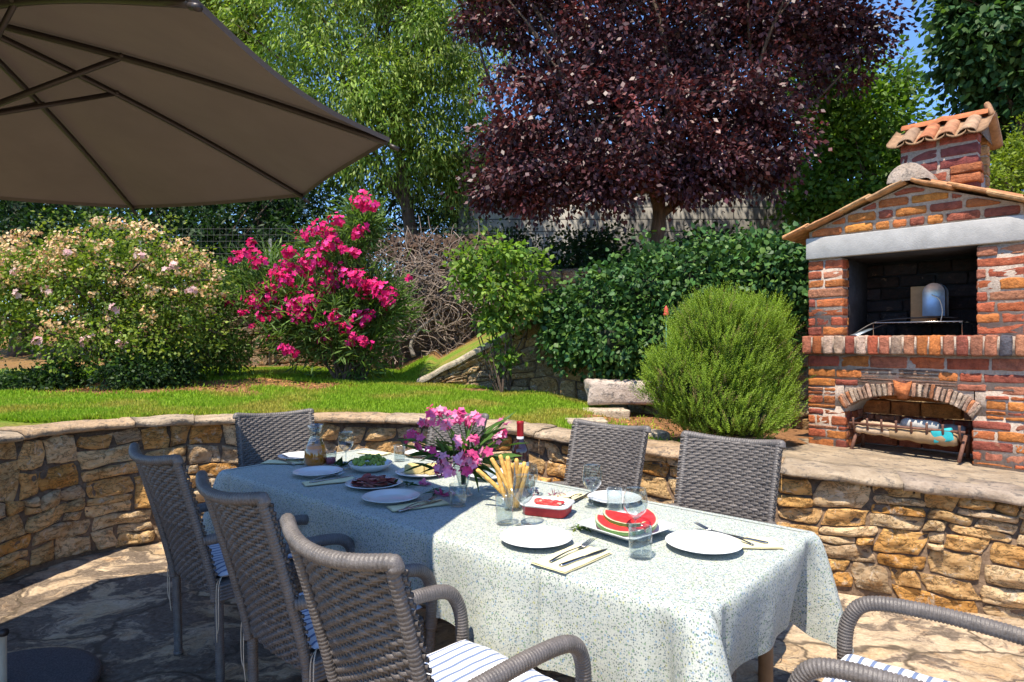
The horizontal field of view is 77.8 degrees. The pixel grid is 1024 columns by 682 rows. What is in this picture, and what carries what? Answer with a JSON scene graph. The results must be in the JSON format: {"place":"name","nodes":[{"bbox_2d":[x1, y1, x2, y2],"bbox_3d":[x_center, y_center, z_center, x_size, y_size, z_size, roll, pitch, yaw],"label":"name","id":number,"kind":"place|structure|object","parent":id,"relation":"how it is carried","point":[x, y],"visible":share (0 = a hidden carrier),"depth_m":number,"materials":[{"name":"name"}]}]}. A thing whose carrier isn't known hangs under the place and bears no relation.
{"place":"outdoors","nodes":[
{"label":"outdoors","id":0,"kind":"place"},
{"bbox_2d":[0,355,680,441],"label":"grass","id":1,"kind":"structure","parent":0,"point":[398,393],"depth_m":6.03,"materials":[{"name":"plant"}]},
{"bbox_2d":[0,311,808,446],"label":"lawn ground","id":2,"kind":"structure","parent":0,"point":[435,360],"depth_m":7.63,"materials":[{"name":"plant"}]},
{"bbox_2d":[0,345,94,390],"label":"plant","id":3,"kind":"object","parent":2,"relation":"on","point":[33,379],"visible":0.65,"depth_m":6.71,"materials":[{"name":"green plant"}]},
{"bbox_2d":[0,200,126,356],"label":"evergreen tree","id":4,"kind":"object","parent":2,"relation":"on","point":[9,209],"visible":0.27,"depth_m":11.69,"materials":[{"name":"green plant"}]},
{"bbox_2d":[4,201,214,326],"bbox_3d":[-10.933,-5.124,17.782,8.508,10.849,6.911,0,0,0],"label":"background tree","id":5,"kind":"object","parent":2,"relation":"on","point":[104,220],"depth_m":17.96,"materials":[{"name":"green plant"}]},
{"bbox_2d":[0,205,241,383],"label":"rose bush","id":6,"kind":"object","parent":2,"relation":"on","point":[53,286],"visible":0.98,"depth_m":6.83,"materials":[{"name":"green plant"}]},
{"bbox_2d":[78,337,209,389],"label":"plant","id":7,"kind":"object","parent":2,"relation":"on","point":[147,372],"visible":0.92,"depth_m":6.67,"materials":[{"name":"green plant"}]},
{"bbox_2d":[27,203,264,305],"bbox_3d":[-6.989,-2.117,12.714,4.571,5.034,3.560,0,0,0],"label":"evergreen tree","id":8,"kind":"object","parent":2,"relation":"on","point":[183,212],"visible":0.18,"depth_m":12.00,"materials":[{"name":"green plant"}]},
{"bbox_2d":[137,256,279,380],"bbox_3d":[-3.777,-0.228,7.807,1.627,1.754,1.305,0,0,-44],"label":"leafy shrub","id":9,"kind":"object","parent":2,"relation":"on","point":[221,360],"visible":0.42,"depth_m":7.81,"materials":[{"name":"green plant"}]},
{"bbox_2d":[199,0,285,211],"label":"yellow green tree","id":10,"kind":"object","parent":2,"relation":"on","point":[206,4],"visible":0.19,"depth_m":13.78,"materials":[{"name":"green plant"}]},
{"bbox_2d":[154,177,350,284],"bbox_3d":[-4.930,-1.984,13.007,3.994,4.767,3.505,0,0,0],"label":"evergreen tree","id":11,"kind":"object","parent":2,"relation":"on","point":[267,208],"visible":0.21,"depth_m":12.39,"materials":[{"name":"green plant"}]},
{"bbox_2d":[196,175,443,381],"bbox_3d":[-2.396,-0.674,8.108,3.051,2.822,2.069,0,0,0],"label":"oleander bush","id":12,"kind":"object","parent":2,"relation":"on","point":[348,327],"visible":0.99,"depth_m":7.80,"materials":[{"name":"pink plant"}]},
{"bbox_2d":[131,226,548,365],"bbox_3d":[-2.800,-0.625,10.226,6.804,2.450,0.057,0,0,0],"label":"wire fence","id":13,"kind":"object","parent":2,"relation":"on","point":[400,358],"visible":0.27,"depth_m":10.20,"materials":[{"name":"metal"}]},
{"bbox_2d":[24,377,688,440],"bbox_3d":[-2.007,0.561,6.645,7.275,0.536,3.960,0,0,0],"label":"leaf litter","id":14,"kind":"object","parent":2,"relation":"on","point":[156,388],"visible":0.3,"depth_m":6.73,"materials":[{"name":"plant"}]},
{"bbox_2d":[201,0,530,267],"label":"weeping tree","id":15,"kind":"object","parent":2,"relation":"on","point":[390,94],"visible":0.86,"depth_m":12.61,"materials":[{"name":"green plant"}]},
{"bbox_2d":[109,267,625,369],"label":"boundary wall","id":16,"kind":"structure","parent":2,"relation":"on","point":[419,349],"depth_m":10.36,"materials":[{"name":"stone"}]},
{"bbox_2d":[307,215,533,364],"bbox_3d":[-1.548,-0.646,9.850,3.820,2.596,1.415,0,0,0],"label":"dry vine","id":17,"kind":"object","parent":16,"relation":"attached to","point":[421,268],"visible":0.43,"depth_m":9.82,"materials":[{"name":"plant"}]},
{"bbox_2d":[215,122,543,279],"bbox_3d":[-3.196,-2.557,14.302,8.656,5.131,4.426,0,0,0],"label":"understorey tree","id":18,"kind":"object","parent":2,"relation":"on","point":[425,228],"visible":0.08,"depth_m":14.01,"materials":[{"name":"green plant"}]},
{"bbox_2d":[417,214,567,271],"bbox_3d":[-0.599,-1.095,11.455,2.915,2.789,2.409,0,0,-25],"label":"hedge bush","id":19,"kind":"object","parent":2,"relation":"on","point":[515,236],"visible":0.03,"depth_m":11.46,"materials":[{"name":"green plant"}]},
{"bbox_2d":[439,225,560,392],"bbox_3d":[-0.131,-0.325,7.218,1.354,1.928,0.970,0,0,12],"label":"young rose tree","id":20,"kind":"object","parent":2,"relation":"on","point":[519,307],"visible":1,"depth_m":7.18,"materials":[{"name":"green plant"}]},
{"bbox_2d":[520,217,647,272],"bbox_3d":[1.451,-0.902,11.371,3.386,2.622,2.501,0,0,0],"label":"hedge bush","id":21,"kind":"object","parent":2,"relation":"on","point":[588,246],"visible":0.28,"depth_m":11.02,"materials":[{"name":"green plant"}]},
{"bbox_2d":[565,417,607,424],"bbox_3d":[0.634,0.717,5.416,0.377,0.110,0.257,0,0,-7],"label":"step stone","id":22,"kind":"object","parent":2,"relation":"on","point":[594,419],"visible":0.37,"depth_m":5.37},
{"bbox_2d":[585,408,629,419],"bbox_3d":[0.890,0.730,6.334,0.544,0.110,0.278,0,0,0],"label":"step stone","id":23,"kind":"object","parent":2,"relation":"on","point":[620,413],"visible":0.48,"depth_m":6.20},
{"bbox_2d":[584,378,661,404],"bbox_3d":[1.195,0.527,6.573,0.883,0.260,0.328,0,0,3],"label":"stone","id":24,"kind":"object","parent":2,"relation":"on","point":[606,391],"visible":0.58,"depth_m":6.43,"materials":[{"name":"stone"}]},
{"bbox_2d":[452,145,806,265],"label":"neighbour house","id":25,"kind":"structure","parent":2,"relation":"on","point":[683,217],"depth_m":13.45,"materials":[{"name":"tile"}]},
{"bbox_2d":[649,429,669,440],"bbox_3d":[1.024,0.773,5.089,0.439,0.110,0.256,0,0,-13],"label":"step stone","id":26,"kind":"object","parent":2,"relation":"on","point":[657,433],"visible":0.23,"depth_m":5.01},
{"bbox_2d":[520,218,808,386],"bbox_3d":[1.814,-0.306,6.785,3.619,1.979,1.643,0,0,19],"label":"ivy hedge","id":27,"kind":"object","parent":2,"relation":"on","point":[608,321],"visible":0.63,"depth_m":6.54,"materials":[{"name":"green plant"}]},
{"bbox_2d":[439,0,924,251],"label":"purple plum tree","id":28,"kind":"object","parent":2,"relation":"on","point":[732,153],"visible":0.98,"depth_m":9.96,"materials":[{"name":"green plant"}]},
{"bbox_2d":[583,216,784,267],"bbox_3d":[3.284,-0.860,11.057,4.205,2.664,2.638,0,0,0],"label":"hedge bush","id":29,"kind":"object","parent":2,"relation":"on","point":[713,228],"visible":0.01,"depth_m":10.85,"materials":[{"name":"green plant"}]},
{"bbox_2d":[417,314,972,429],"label":"sloping garden wall","id":30,"kind":"structure","parent":2,"relation":"on","point":[469,368],"depth_m":7.57,"materials":[{"name":"stone"}]},
{"bbox_2d":[628,279,815,439],"bbox_3d":[1.578,0.142,4.830,1.426,1.266,1.176,0,0,0],"label":"rosemary bush","id":31,"kind":"object","parent":2,"relation":"on","point":[718,373],"visible":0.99,"depth_m":4.56,"materials":[{"name":"green plant"}]},
{"bbox_2d":[754,209,826,242],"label":"hedge bush","id":32,"kind":"object","parent":2,"relation":"on","point":[777,233],"depth_m":10.20,"materials":[{"name":"green plant"}]},
{"bbox_2d":[763,32,948,230],"bbox_3d":[6.738,-3.265,12.446,4.108,5.947,3.281,0,0,0],"label":"maple tree","id":33,"kind":"object","parent":2,"relation":"on","point":[870,125],"visible":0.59,"depth_m":12.06,"materials":[{"name":"green plant"}]},
{"bbox_2d":[900,0,1023,193],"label":"plane tree","id":34,"kind":"object","parent":2,"relation":"on","point":[978,51],"visible":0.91,"depth_m":9.38,"materials":[{"name":"green plant"}]},
{"bbox_2d":[989,112,1023,193],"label":"golden shrub","id":35,"kind":"object","parent":2,"relation":"on","point":[1011,168],"visible":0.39,"depth_m":8.04,"materials":[{"name":"green plant"}]},
{"bbox_2d":[2,0,1010,319],"label":"sky","id":36,"kind":"structure","parent":0,"point":[914,41],"materials":[{"name":"blue"}]},
{"bbox_2d":[0,542,1023,681],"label":"patio floor","id":37,"kind":"structure","parent":0,"point":[111,611],"depth_m":3.24,"materials":[{"name":"stone"}]},
{"bbox_2d":[0,0,399,681],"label":"parasol","id":38,"kind":"object","parent":37,"relation":"on","point":[132,104],"visible":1,"depth_m":2.65,"materials":[{"name":"beige fabric"}]},
{"bbox_2d":[128,442,308,681],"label":"wicker chair","id":39,"kind":"object","parent":37,"relation":"on","point":[193,552],"visible":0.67,"depth_m":2.74,"materials":[{"name":"wicker"}]},
{"bbox_2d":[232,408,315,466],"bbox_3d":[-1.416,0.982,3.992,0.586,1.036,0.751,0,0,-35],"label":"wicker chair","id":40,"kind":"object","parent":37,"relation":"on","point":[262,437],"visible":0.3,"depth_m":4.21,"materials":[{"name":"wicker"}]},
{"bbox_2d":[195,470,437,681],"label":"wicker chair","id":41,"kind":"object","parent":37,"relation":"on","point":[274,614],"visible":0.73,"depth_m":2.12,"materials":[{"name":"wicker"}]},
{"bbox_2d":[280,513,591,681],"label":"wicker chair","id":42,"kind":"object","parent":37,"relation":"on","point":[363,614],"visible":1,"depth_m":1.57,"materials":[{"name":"wicker"}]},
{"bbox_2d":[423,412,488,464],"bbox_3d":[-0.546,0.982,4.001,0.586,1.036,0.751,0,0,41],"label":"wicker chair","id":43,"kind":"object","parent":37,"relation":"on","point":[445,435],"visible":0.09,"depth_m":4.26,"materials":[{"name":"wicker"}]},
{"bbox_2d":[0,412,1023,619],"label":"retaining wall","id":44,"kind":"structure","parent":37,"relation":"on","point":[70,490],"depth_m":4.01,"materials":[{"name":"stone"}]},
{"bbox_2d":[550,418,650,494],"bbox_3d":[0.363,0.982,3.413,0.586,1.036,0.751,0,0,42],"label":"wicker chair","id":45,"kind":"object","parent":37,"relation":"on","point":[617,453],"visible":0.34,"depth_m":3.63,"materials":[{"name":"wicker"}]},
{"bbox_2d":[668,430,785,681],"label":"wicker chair","id":46,"kind":"object","parent":37,"relation":"on","point":[733,477],"visible":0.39,"depth_m":3.11,"materials":[{"name":"wicker"}]},
{"bbox_2d":[758,647,772,681],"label":"dining table","id":47,"kind":"object","parent":37,"relation":"on","point":[765,667],"depth_m":2.44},
{"bbox_2d":[202,448,853,681],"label":"tablecloth","id":48,"kind":"object","parent":47,"relation":"on","point":[666,612],"visible":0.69,"depth_m":2.21,"materials":[{"name":"fabric"}]},
{"bbox_2d":[260,460,304,463],"bbox_3d":[-1.390,0.741,3.894,0.270,0.006,0.120,0,0,3],"label":"napkin","id":49,"kind":"object","parent":48,"relation":"on","point":[281,462],"visible":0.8,"depth_m":3.87,"materials":[{"name":"fabric"}]},
{"bbox_2d":[278,451,304,459],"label":"dinner plate","id":50,"kind":"object","parent":48,"relation":"on","point":[298,455],"visible":0.6,"depth_m":4.05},
{"bbox_2d":[304,424,326,466],"bbox_3d":[-1.177,0.623,3.796,0.134,0.245,0.134,0,0,0],"label":"juice carafe","id":51,"kind":"object","parent":48,"relation":"on","point":[315,454],"visible":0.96,"depth_m":3.75,"materials":[{"name":"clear glass"}]},
{"bbox_2d":[292,466,342,477],"bbox_3d":[-1.083,0.733,3.537,0.270,0.024,0.270,0,0,0],"label":"dinner plate","id":52,"kind":"object","parent":48,"relation":"on","point":[314,471],"visible":0.98,"depth_m":3.57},
{"bbox_2d":[302,476,354,485],"bbox_3d":[-0.963,0.741,3.353,0.270,0.006,0.110,0,0,-29],"label":"napkin","id":53,"kind":"object","parent":48,"relation":"on","point":[332,481],"visible":0.88,"depth_m":3.34,"materials":[{"name":"fabric"}]},
{"bbox_2d":[325,451,336,465],"bbox_3d":[-1.086,0.703,3.796,0.069,0.085,0.069,0,0,0],"label":"tumbler","id":54,"kind":"object","parent":48,"relation":"on","point":[329,460],"visible":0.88,"depth_m":3.77,"materials":[{"name":"clear glass"}]},
{"bbox_2d":[324,457,354,465],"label":"leaf sprig","id":55,"kind":"object","parent":48,"relation":"on","point":[339,462],"visible":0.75,"depth_m":3.77,"materials":[{"name":"green plant"}]},
{"bbox_2d":[348,459,391,472],"bbox_3d":[-0.818,0.723,3.663,0.250,0.045,0.250,0,0,0],"label":"serving bowl","id":56,"kind":"object","parent":48,"relation":"on","point":[371,468],"visible":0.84,"depth_m":3.58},
{"bbox_2d":[352,453,385,465],"bbox_3d":[-0.822,0.681,3.663,0.193,0.063,0.200,0,0,0],"label":"salad","id":57,"kind":"object","parent":56,"relation":"in","point":[373,459],"visible":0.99,"depth_m":3.62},
{"bbox_2d":[345,476,402,489],"bbox_3d":[-0.710,0.736,3.264,0.292,0.020,0.292,0,0,0],"label":"serving plate","id":58,"kind":"object","parent":48,"relation":"on","point":[349,484],"visible":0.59,"depth_m":3.22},
{"bbox_2d":[351,473,396,487],"bbox_3d":[-0.708,0.722,3.264,0.255,0.055,0.246,0,0,0],"label":"cured ham","id":59,"kind":"object","parent":58,"relation":"on","point":[370,479],"visible":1,"depth_m":3.24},
{"bbox_2d":[357,451,390,455],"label":"dinner plate","id":60,"kind":"object","parent":48,"relation":"on","point":[375,453],"visible":0.9,"depth_m":4.21,"materials":[{"name":"white ceramic"}]},
{"bbox_2d":[362,488,419,504],"bbox_3d":[-0.565,0.733,2.966,0.270,0.024,0.270,0,0,0],"label":"dinner plate","id":61,"kind":"object","parent":48,"relation":"on","point":[391,496],"visible":1,"depth_m":3.00,"materials":[{"name":"ceramic"}]},
{"bbox_2d":[387,499,448,511],"bbox_3d":[-0.423,0.741,2.865,0.270,0.006,0.100,0,0,-29],"label":"napkin","id":62,"kind":"object","parent":48,"relation":"on","point":[393,508],"visible":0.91,"depth_m":2.86,"materials":[{"name":"fabric"}]},
{"bbox_2d":[397,500,440,511],"bbox_3d":[-0.408,0.738,2.846,0.021,0.006,0.259,0,0,41],"label":"table knife","id":63,"kind":"object","parent":62,"relation":"on","point":[408,508],"visible":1,"depth_m":2.81,"materials":[{"name":"metal"}]},
{"bbox_2d":[395,467,442,477],"bbox_3d":[-0.502,0.736,3.547,0.302,0.020,0.302,0,0,0],"label":"serving plate","id":64,"kind":"object","parent":48,"relation":"on","point":[399,471],"visible":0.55,"depth_m":3.49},
{"bbox_2d":[404,463,423,473],"bbox_3d":[-0.537,0.714,3.547,0.110,0.048,0.077,0,0,13],"label":"cheese","id":65,"kind":"object","parent":64,"relation":"on","point":[418,470],"visible":0.67,"depth_m":3.52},
{"bbox_2d":[424,463,436,474],"bbox_3d":[-0.450,0.714,3.537,0.088,0.048,0.090,0,0,-29],"label":"cheese","id":66,"kind":"object","parent":64,"relation":"on","point":[429,472],"visible":0.32,"depth_m":3.50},
{"bbox_2d":[405,449,438,456],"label":"dinner plate","id":67,"kind":"object","parent":48,"relation":"on","point":[410,451],"visible":0.27,"depth_m":4.16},
{"bbox_2d":[433,487,455,496],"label":"fallen flower","id":68,"kind":"object","parent":48,"relation":"on","point":[440,492],"visible":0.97,"depth_m":3.06,"materials":[{"name":"purple plant"}]},
{"bbox_2d":[451,456,471,495],"bbox_3d":[-0.236,0.653,3.077,0.120,0.185,0.120,0,0,0],"label":"flower vase","id":69,"kind":"object","parent":48,"relation":"on","point":[458,487],"visible":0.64,"depth_m":3.06,"materials":[{"name":"clear glass"}]},
{"bbox_2d":[397,404,526,490],"bbox_3d":[-0.234,0.519,3.004,0.640,0.437,0.370,0,0,0],"label":"flower bunch","id":70,"kind":"object","parent":69,"relation":"in","point":[466,458],"visible":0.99,"depth_m":3.01,"materials":[{"name":"pink plant"}]},
{"bbox_2d":[468,468,502,479],"bbox_3d":[-0.121,0.733,3.470,0.270,0.024,0.270,0,0,0],"label":"dinner plate","id":71,"kind":"object","parent":48,"relation":"on","point":[490,475],"visible":0.24,"depth_m":3.48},
{"bbox_2d":[504,484,522,510],"bbox_3d":[0.006,0.696,2.811,0.084,0.100,0.084,0,0,0],"label":"breadstick jar","id":72,"kind":"object","parent":48,"relation":"on","point":[511,507],"visible":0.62,"depth_m":2.80,"materials":[{"name":"clear glass"}]},
{"bbox_2d":[476,468,507,496],"bbox_3d":[-0.073,0.653,2.827,0.177,0.170,0.023,0,0,3],"label":"breadstick","id":73,"kind":"object","parent":72,"relation":"in","point":[488,479],"visible":0.74,"depth_m":2.82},
{"bbox_2d":[495,470,507,506],"bbox_3d":[-0.043,0.645,2.807,0.072,0.181,0.024,0,0,15],"label":"breadstick","id":74,"kind":"object","parent":72,"relation":"in","point":[502,490],"visible":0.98,"depth_m":2.80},
{"bbox_2d":[490,457,518,507],"bbox_3d":[-0.033,0.626,2.802,0.129,0.221,0.024,0,0,9],"label":"breadstick","id":75,"kind":"object","parent":72,"relation":"in","point":[497,467],"visible":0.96,"depth_m":2.80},
{"bbox_2d":[498,455,517,502],"bbox_3d":[-0.016,0.619,2.800,0.092,0.233,0.022,0,0,12],"label":"breadstick","id":76,"kind":"object","parent":72,"relation":"in","point":[502,463],"visible":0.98,"depth_m":2.80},
{"bbox_2d":[506,456,514,507],"bbox_3d":[-0.005,0.620,2.792,0.046,0.228,0.024,0,0,0],"label":"breadstick","id":77,"kind":"object","parent":72,"relation":"in","point":[509,476],"visible":0.94,"depth_m":2.78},
{"bbox_2d":[507,463,514,507],"bbox_3d":[-0.005,0.639,2.811,0.022,0.191,0.062,0,0,17],"label":"breadstick","id":78,"kind":"object","parent":72,"relation":"in","point":[509,505],"visible":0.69,"depth_m":2.81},
{"bbox_2d":[514,464,522,495],"bbox_3d":[0.024,0.639,2.805,0.025,0.192,0.064,0,0,-43],"label":"breadstick","id":79,"kind":"object","parent":72,"relation":"in","point":[518,479],"visible":0.83,"depth_m":2.79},
{"bbox_2d":[517,466,528,505],"bbox_3d":[0.046,0.643,2.801,0.061,0.183,0.022,0,0,0],"label":"breadstick","id":80,"kind":"object","parent":72,"relation":"in","point":[523,482],"visible":0.99,"depth_m":2.79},
{"bbox_2d":[512,421,528,495],"bbox_3d":[0.040,0.568,3.090,0.085,0.355,0.085,0,0,0],"label":"wine bottle","id":81,"kind":"object","parent":48,"relation":"on","point":[521,449],"visible":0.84,"depth_m":3.06,"materials":[{"name":"black glass"}]},
{"bbox_2d":[500,525,572,548],"bbox_3d":[0.089,0.733,2.350,0.270,0.024,0.270,0,0,0],"label":"dinner plate","id":82,"kind":"object","parent":48,"relation":"on","point":[535,536],"visible":1,"depth_m":2.38,"materials":[{"name":"ceramic"}]},
{"bbox_2d":[520,496,574,517],"bbox_3d":[0.153,0.719,2.749,0.218,0.054,0.168,0,0,21],"label":"strawberry dish","id":83,"kind":"object","parent":48,"relation":"on","point":[549,507],"visible":1,"depth_m":2.70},
{"bbox_2d":[549,491,586,499],"bbox_3d":[0.248,0.741,3.003,0.240,0.006,0.120,0,0,-40],"label":"napkin","id":84,"kind":"object","parent":48,"relation":"on","point":[569,494],"visible":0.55,"depth_m":3.04,"materials":[{"name":"fabric"}]},
{"bbox_2d":[530,543,611,572],"bbox_3d":[0.206,0.741,2.174,0.150,0.006,0.270,0,0,42],"label":"napkin","id":85,"kind":"object","parent":48,"relation":"on","point":[565,557],"visible":0.92,"depth_m":2.16,"materials":[{"name":"fabric"}]},
{"bbox_2d":[549,538,594,561],"bbox_3d":[0.213,0.730,2.220,0.023,0.016,0.267,0,0,40],"label":"fork","id":86,"kind":"object","parent":85,"relation":"on","point":[585,544],"visible":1,"depth_m":2.26,"materials":[{"name":"metal"}]},
{"bbox_2d":[559,548,607,566],"bbox_3d":[0.248,0.738,2.167,0.248,0.006,0.021,0,0,-43],"label":"table knife","id":87,"kind":"object","parent":85,"relation":"on","point":[579,558],"visible":1,"depth_m":2.15,"materials":[{"name":"metal"}]},
{"bbox_2d":[587,490,641,505],"bbox_3d":[0.475,0.733,2.943,0.250,0.024,0.250,0,0,0],"label":"dinner plate","id":88,"kind":"object","parent":48,"relation":"on","point":[613,497],"visible":0.95,"depth_m":2.97,"materials":[{"name":"ceramic"}]},
{"bbox_2d":[577,511,676,540],"bbox_3d":[0.446,0.727,2.458,0.290,0.037,0.290,0,0,-40],"label":"square dish","id":89,"kind":"object","parent":48,"relation":"on","point":[662,525],"visible":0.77,"depth_m":2.45,"materials":[{"name":"ceramic"}]},
{"bbox_2d":[595,514,644,535],"bbox_3d":[0.427,0.711,2.454,0.201,0.015,0.149,0,11,0],"label":"watermelon slice","id":90,"kind":"object","parent":89,"relation":"on","point":[603,523],"visible":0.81,"depth_m":2.41,"materials":[{"name":"food"}]},
{"bbox_2d":[603,510,644,526],"bbox_3d":[0.448,0.693,2.487,0.164,0.014,0.146,-1,9,-8],"label":"watermelon slice","id":91,"kind":"object","parent":90,"relation":"on","point":[620,518],"visible":0.91,"depth_m":2.46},
{"bbox_2d":[634,508,657,532],"bbox_3d":[0.520,0.695,2.460,0.092,0.017,0.148,0,17,0],"label":"watermelon slice","id":92,"kind":"object","parent":89,"relation":"on","point":[649,517],"visible":0.91,"depth_m":2.45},
{"bbox_2d":[628,524,651,559],"bbox_3d":[0.444,0.693,2.193,0.082,0.105,0.082,0,0,0],"label":"tumbler","id":93,"kind":"object","parent":48,"relation":"on","point":[637,558],"visible":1,"depth_m":2.18,"materials":[{"name":"clear glass"}]},
{"bbox_2d":[665,530,742,554],"bbox_3d":[0.690,0.733,2.285,0.270,0.024,0.270,0,0,0],"label":"dinner plate","id":94,"kind":"object","parent":48,"relation":"on","point":[701,542],"visible":1,"depth_m":2.31,"materials":[{"name":"ceramic"}]},
{"bbox_2d":[738,537,783,548],"bbox_3d":[0.843,0.740,2.337,0.270,0.007,0.130,0,0,3],"label":"napkin","id":95,"kind":"object","parent":48,"relation":"on","point":[773,544],"visible":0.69,"depth_m":2.31,"materials":[{"name":"fabric"}]},
{"bbox_2d":[695,522,753,544],"bbox_3d":[0.802,0.730,2.410,0.023,0.016,0.273,0,0,-32],"label":"fork","id":96,"kind":"object","parent":95,"relation":"on","point":[703,527],"visible":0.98,"depth_m":2.44,"materials":[{"name":"metal"}]},
{"bbox_2d":[730,534,768,543],"bbox_3d":[0.873,0.738,2.371,0.168,0.006,0.021,0,0,42],"label":"table knife","id":97,"kind":"object","parent":95,"relation":"on","point":[757,540],"visible":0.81,"depth_m":2.35,"materials":[{"name":"metal"}]},
{"bbox_2d":[787,595,1023,681],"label":"wicker chair","id":98,"kind":"object","parent":37,"relation":"on","point":[847,665],"visible":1,"depth_m":1.88,"materials":[{"name":"wicker"}]},
{"bbox_2d":[782,438,1023,486],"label":"terrace paving","id":99,"kind":"structure","parent":0,"point":[941,463],"depth_m":4.32,"materials":[{"name":"stone"}]},
{"bbox_2d":[782,102,1023,471],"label":"brick barbecue","id":100,"kind":"object","parent":99,"relation":"on","point":[937,209],"visible":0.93,"depth_m":4.59,"materials":[{"name":"brick"}]},
{"bbox_2d":[850,321,893,335],"bbox_3d":[2.751,-0.098,4.851,0.331,0.113,0.074,0,0,-9],"label":"fire shovel","id":101,"kind":"object","parent":100,"relation":"on","point":[863,331],"visible":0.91,"depth_m":4.84,"materials":[{"name":"silver metal"}]},
{"bbox_2d":[873,321,972,335],"bbox_3d":[3.057,-0.091,4.730,0.327,0.101,0.567,0,0,-44],"label":"grill rack","id":102,"kind":"object","parent":100,"relation":"in","point":[921,322],"visible":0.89,"depth_m":4.68,"materials":[{"name":"metal"}]},
{"bbox_2d":[853,316,957,333],"bbox_3d":[2.922,-0.113,4.730,0.665,0.132,0.062,0,0,28],"label":"fire poker","id":103,"kind":"object","parent":102,"relation":"on","point":[904,318],"visible":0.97,"depth_m":4.73,"materials":[{"name":"silver metal"}]},
{"bbox_2d":[911,283,948,321],"bbox_3d":[3.092,-0.280,4.709,0.165,0.286,0.277,0,0,-28],"label":"rotisserie motor","id":104,"kind":"object","parent":102,"relation":"on","point":[930,300],"visible":0.9,"depth_m":4.64,"materials":[{"name":"metal"}]},
{"bbox_2d":[849,414,973,462],"bbox_3d":[2.894,0.696,4.612,0.364,0.252,0.723,0,0,-44],"label":"firewood cradle","id":105,"kind":"object","parent":99,"relation":"on","point":[965,440],"visible":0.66,"depth_m":4.49,"materials":[{"name":"metal"}]},
{"bbox_2d":[855,425,888,436],"bbox_3d":[2.676,0.663,4.678,0.059,0.069,0.263,0,0,-44],"label":"log","id":106,"kind":"object","parent":105,"relation":"on","point":[870,431],"visible":0.93,"depth_m":4.67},
{"bbox_2d":[861,420,902,428],"bbox_3d":[2.745,0.630,4.707,0.068,0.074,0.284,0,0,-44],"label":"log","id":107,"kind":"object","parent":105,"relation":"on","point":[876,422],"visible":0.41,"depth_m":4.70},
{"bbox_2d":[900,418,940,428],"bbox_3d":[2.933,0.605,4.556,0.244,0.091,0.082,0,0,45],"label":"newspaper","id":108,"kind":"object","parent":105,"relation":"on","point":[920,423],"visible":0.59,"depth_m":4.53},
{"bbox_2d":[888,427,958,446],"bbox_3d":[2.893,0.673,4.472,0.111,0.109,0.426,0,0,-43],"label":"log","id":109,"kind":"object","parent":105,"relation":"in","point":[919,436],"visible":0.83,"depth_m":4.44,"materials":[{"name":"wood"}]},
{"bbox_2d":[931,428,953,442],"bbox_3d":[2.966,0.650,4.364,0.056,0.112,0.137,0,0,-44],"label":"packet","id":110,"kind":"object","parent":105,"relation":"on","point":[948,436],"visible":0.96,"depth_m":4.33},
{"bbox_2d":[940,424,965,438],"bbox_3d":[3.012,0.630,4.546,0.102,0.106,0.406,0,0,-43],"label":"log","id":111,"kind":"object","parent":105,"relation":"on","point":[955,427],"visible":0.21,"depth_m":4.42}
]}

